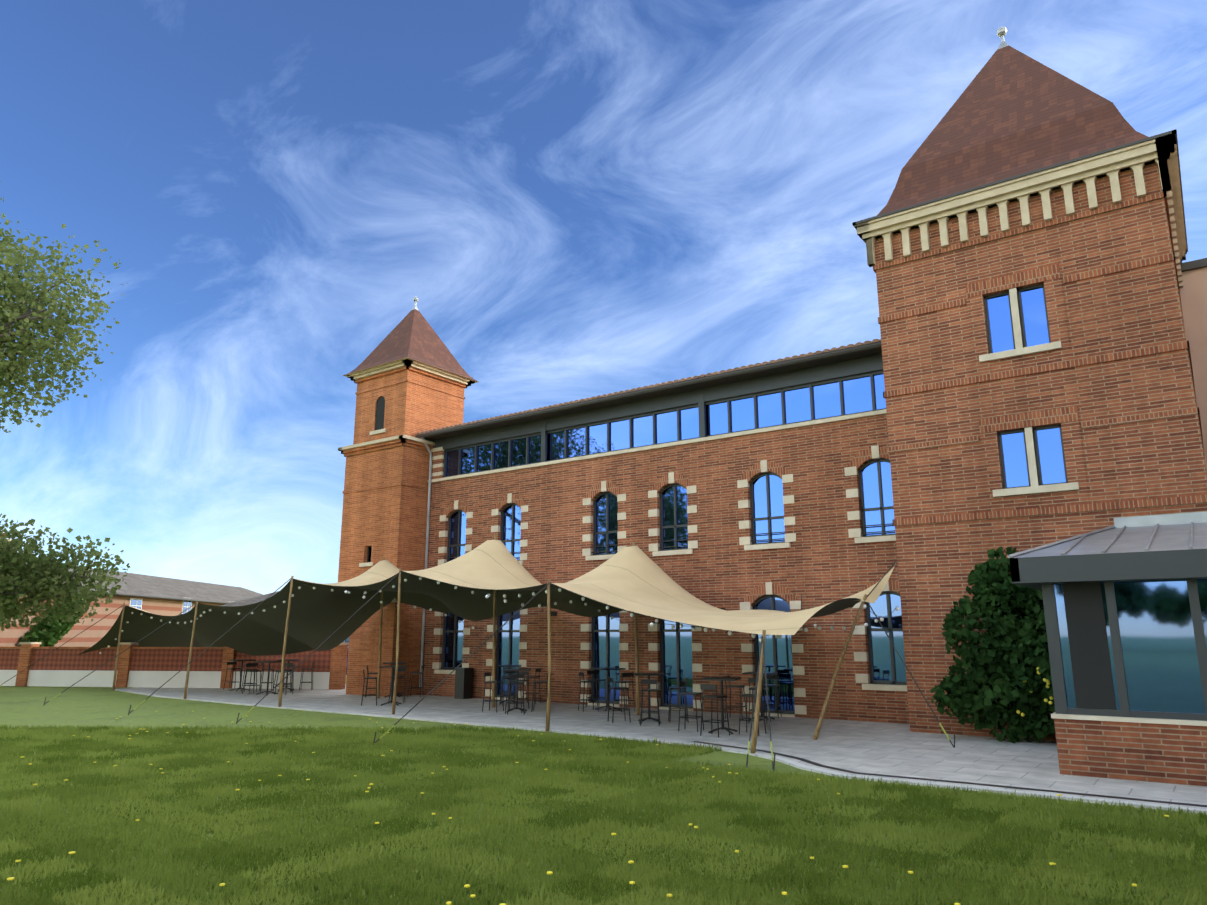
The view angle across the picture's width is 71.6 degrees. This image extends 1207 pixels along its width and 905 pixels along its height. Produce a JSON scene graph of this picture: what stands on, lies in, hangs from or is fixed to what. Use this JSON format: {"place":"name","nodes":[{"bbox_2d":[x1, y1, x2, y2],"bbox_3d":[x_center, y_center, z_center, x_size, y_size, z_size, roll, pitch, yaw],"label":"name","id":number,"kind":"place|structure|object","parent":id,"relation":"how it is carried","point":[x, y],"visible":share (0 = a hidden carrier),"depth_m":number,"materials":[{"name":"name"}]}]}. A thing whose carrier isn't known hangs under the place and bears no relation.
{"place":"outdoors","nodes":[
{"label":"outdoors","id":0,"kind":"place"},
{"bbox_2d":[0,676,1206,904],"bbox_3d":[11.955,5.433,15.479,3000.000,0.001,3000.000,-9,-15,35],"label":"lawn","id":1,"kind":"structure","parent":0,"point":[70,706],"depth_m":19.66,"materials":[{"name":"green plant"}]},
{"bbox_2d":[2,585,21,623],"bbox_3d":[-27.046,6.253,34.481,5.473,6.474,7.338,5,-13,-23],"label":"tree trunk","id":2,"kind":"object","parent":1,"relation":"on","point":[10,605],"visible":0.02,"depth_m":34.35,"materials":[{"name":"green plant"}]},
{"bbox_2d":[0,198,128,432],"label":"foliage","id":3,"kind":"object","parent":1,"relation":"on","point":[27,299],"visible":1,"depth_m":25.32,"materials":[{"name":"green plant"}]},
{"bbox_2d":[0,513,129,632],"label":"foliage","id":4,"kind":"object","parent":1,"relation":"on","point":[17,574],"visible":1,"depth_m":29.77,"materials":[{"name":"green plant"}]},
{"bbox_2d":[0,563,262,646],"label":"building","id":5,"kind":"structure","parent":1,"relation":"on","point":[163,596],"depth_m":50.75,"materials":[{"name":"brick"}]},
{"bbox_2d":[16,594,84,646],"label":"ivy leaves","id":6,"kind":"object","parent":5,"relation":"attached to","point":[53,634],"visible":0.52,"depth_m":40.78,"materials":[{"name":"green plant"}]},
{"bbox_2d":[0,642,348,689],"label":"garden wall","id":7,"kind":"structure","parent":1,"relation":"on","point":[153,667],"depth_m":32.50,"materials":[{"name":"brick"}]},
{"bbox_2d":[180,591,348,675],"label":"old wing","id":8,"kind":"object","parent":1,"relation":"on","point":[253,600],"depth_m":45.29,"materials":[{"name":"brick"}]},
{"bbox_2d":[7,710,1168,904],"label":"dandelions","id":9,"kind":"object","parent":1,"relation":"on","point":[548,872],"visible":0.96,"depth_m":8.59,"materials":[{"name":"yellow plant"}]},
{"bbox_2d":[1179,258,1206,468],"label":"rendered wing","id":10,"kind":"object","parent":1,"relation":"on","point":[1193,292],"depth_m":20.66,"materials":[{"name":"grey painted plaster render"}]},
{"bbox_2d":[0,0,1206,594],"label":"sky","id":11,"kind":"structure","parent":0,"point":[579,199],"materials":[{"name":"blue"}]},
{"bbox_2d":[115,684,1206,813],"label":"patio","id":12,"kind":"structure","parent":0,"point":[876,751],"depth_m":16.05,"materials":[{"name":"grey concrete"}]},
{"bbox_2d":[223,659,257,691],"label":"bar table set","id":13,"kind":"object","parent":12,"relation":"on","point":[235,663],"visible":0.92,"depth_m":30.54,"materials":[{"name":"black metal"}]},
{"bbox_2d":[242,661,294,694],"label":"bar table set","id":14,"kind":"object","parent":12,"relation":"on","point":[290,665],"visible":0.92,"depth_m":28.77,"materials":[{"name":"black metal"}]},
{"bbox_2d":[259,659,314,691],"bbox_3d":[-11.565,8.127,30.505,1.830,1.096,1.229,3,-13,-13],"label":"bar table set","id":15,"kind":"object","parent":12,"relation":"on","point":[303,669],"visible":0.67,"depth_m":30.70,"materials":[{"name":"black metal"}]},
{"bbox_2d":[361,666,406,705],"bbox_3d":[-6.431,6.834,24.590,1.235,1.096,1.259,1,-12,-3],"label":"bar table set","id":16,"kind":"object","parent":12,"relation":"on","point":[401,669],"visible":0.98,"depth_m":24.30,"materials":[{"name":"black metal"}]},
{"bbox_2d":[365,662,424,697],"bbox_3d":[-6.866,7.472,27.507,1.870,1.096,0.700,1,-12,-6],"label":"bar table set","id":17,"kind":"object","parent":12,"relation":"on","point":[412,673],"visible":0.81,"depth_m":27.45,"materials":[{"name":"black metal"}]},
{"bbox_2d":[338,297,478,696],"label":"tower","id":18,"kind":"structure","parent":12,"relation":"on","point":[409,376],"depth_m":29.84,"materials":[{"name":"brick"}]},
{"bbox_2d":[454,667,472,698],"bbox_3d":[-4.478,7.394,26.814,0.400,0.950,0.400,-9,-15,35],"label":"black bin","id":19,"kind":"object","parent":12,"relation":"on","point":[464,683],"visible":1,"depth_m":26.67,"materials":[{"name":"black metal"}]},
{"bbox_2d":[0,561,954,770],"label":"tent guy ropes","id":20,"kind":"object","parent":12,"relation":"on","point":[773,764],"visible":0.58,"depth_m":17.28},
{"bbox_2d":[77,540,893,655],"bbox_3d":[-8.143,5.105,26.449,33.560,4.167,6.127,-9,-15,35],"label":"stretch tent","id":21,"kind":"object","parent":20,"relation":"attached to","point":[636,579],"visible":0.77,"depth_m":25.31,"materials":[{"name":"fabric"}]},
{"bbox_2d":[99,575,898,653],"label":"festoon lights","id":22,"kind":"object","parent":21,"relation":"attached to","point":[681,625],"visible":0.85,"depth_m":20.48,"materials":[{"name":"white glass"}]},
{"bbox_2d":[112,534,867,753],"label":"tent poles","id":23,"kind":"object","parent":12,"relation":"on","point":[757,713],"visible":0.88,"depth_m":21.43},
{"bbox_2d":[482,668,547,714],"bbox_3d":[-2.306,6.316,22.219,1.576,1.096,1.699,-9,-15,35],"label":"bar table set","id":24,"kind":"object","parent":12,"relation":"on","point":[521,672],"visible":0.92,"depth_m":22.13,"materials":[{"name":"black metal"}]},
{"bbox_2d":[497,665,540,705],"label":"bar table set","id":25,"kind":"object","parent":12,"relation":"on","point":[504,677],"visible":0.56,"depth_m":24.86,"materials":[{"name":"black metal"}]},
{"bbox_2d":[578,667,634,711],"bbox_3d":[-0.119,6.413,22.663,1.276,1.096,1.717,7,-14,-30],"label":"bar table set","id":26,"kind":"object","parent":12,"relation":"on","point":[593,681],"visible":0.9,"depth_m":22.56,"materials":[{"name":"black metal"}]},
{"bbox_2d":[608,673,688,725],"bbox_3d":[1.031,5.679,19.304,1.876,1.096,1.259,0,-12,0],"label":"bar table set","id":27,"kind":"object","parent":12,"relation":"on","point":[648,681],"visible":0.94,"depth_m":19.38,"materials":[{"name":"black metal"}]},
{"bbox_2d":[415,339,909,723],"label":"building walls","id":28,"kind":"structure","parent":12,"relation":"on","point":[765,485],"depth_m":23.14,"materials":[{"name":"brick"}]},
{"bbox_2d":[678,677,766,737],"bbox_3d":[2.323,5.253,17.356,1.824,1.096,1.277,-9,-15,35],"label":"bar table set","id":29,"kind":"object","parent":12,"relation":"on","point":[708,687],"visible":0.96,"depth_m":17.30,"materials":[{"name":"black metal"}]},
{"bbox_2d":[724,672,781,723],"bbox_3d":[3.555,5.870,20.180,1.207,1.096,1.810,-5,-13,23],"label":"bar table set","id":30,"kind":"object","parent":12,"relation":"on","point":[770,675],"visible":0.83,"depth_m":20.16,"materials":[{"name":"black metal"}]},
{"bbox_2d":[930,546,1055,742],"bbox_3d":[7.774,3.678,16.102,3.076,3.731,1.489,-9,-15,35],"label":"leafy shrub","id":31,"kind":"object","parent":12,"relation":"on","point":[1001,662],"visible":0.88,"depth_m":15.90,"materials":[{"name":"green plant"}]},
{"bbox_2d":[1008,512,1206,786],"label":"conservatory","id":32,"kind":"object","parent":12,"relation":"on","point":[1125,604],"visible":1,"depth_m":11.97,"materials":[{"name":"glass"}]},
{"bbox_2d":[852,26,1206,740],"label":"tower","id":33,"kind":"structure","parent":0,"point":[1022,234],"depth_m":17.58,"materials":[{"name":"brick"}]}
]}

